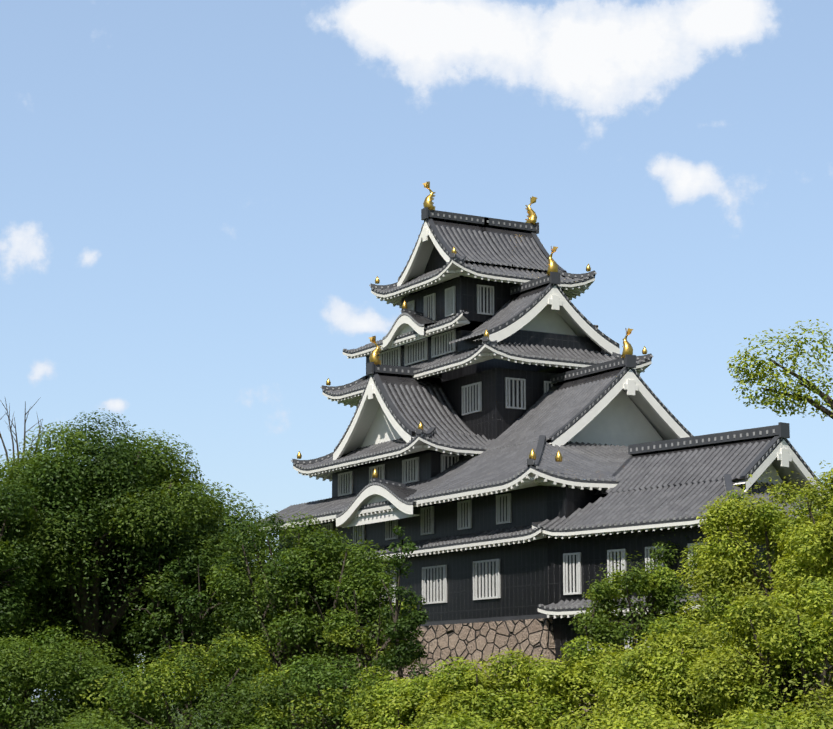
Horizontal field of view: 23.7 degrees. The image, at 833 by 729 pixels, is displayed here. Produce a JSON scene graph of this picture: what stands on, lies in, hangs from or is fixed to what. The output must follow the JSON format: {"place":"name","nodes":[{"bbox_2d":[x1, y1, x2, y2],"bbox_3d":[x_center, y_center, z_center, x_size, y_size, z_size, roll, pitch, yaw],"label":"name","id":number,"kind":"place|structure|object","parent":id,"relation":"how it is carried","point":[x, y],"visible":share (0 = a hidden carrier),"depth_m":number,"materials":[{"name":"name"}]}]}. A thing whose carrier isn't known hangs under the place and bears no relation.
{"place":"outdoors","nodes":[
{"label":"outdoors","id":0,"kind":"place"},
{"bbox_2d":[24,702,220,728],"bbox_3d":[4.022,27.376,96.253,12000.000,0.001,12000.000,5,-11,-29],"label":"ground","id":1,"kind":"structure","parent":0,"point":[180,719],"depth_m":1160.53,"materials":[{"name":"green plant"}]},
{"bbox_2d":[0,359,832,728],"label":"branches","id":2,"kind":"object","parent":1,"relation":"on","point":[114,611],"visible":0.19,"depth_m":78.76,"materials":[{"name":"wood"}]},
{"bbox_2d":[0,408,434,728],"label":"tree foliage","id":3,"kind":"object","parent":2,"relation":"on","point":[189,529],"visible":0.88,"depth_m":79.87,"materials":[{"name":"green plant"}]},
{"bbox_2d":[341,635,695,728],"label":"bush","id":4,"kind":"object","parent":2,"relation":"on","point":[548,681],"visible":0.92,"depth_m":58.81,"materials":[{"name":"green plant"}]},
{"bbox_2d":[569,460,832,728],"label":"tree foliage","id":5,"kind":"object","parent":2,"relation":"on","point":[711,674],"visible":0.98,"depth_m":55.76,"materials":[{"name":"green plant"}]},
{"bbox_2d":[727,319,832,420],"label":"tree foliage","id":6,"kind":"object","parent":2,"relation":"attached to","point":[781,385],"visible":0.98,"depth_m":30.77,"materials":[{"name":"green plant"}]},
{"bbox_2d":[241,181,831,728],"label":"castle keep","id":7,"kind":"structure","parent":1,"relation":"on","point":[521,453],"depth_m":97.14,"materials":[{"name":"tile"}]},
{"bbox_2d":[0,0,832,701],"label":"sky","id":8,"kind":"structure","parent":0,"point":[202,202],"materials":[{"name":"blue"}]}
]}

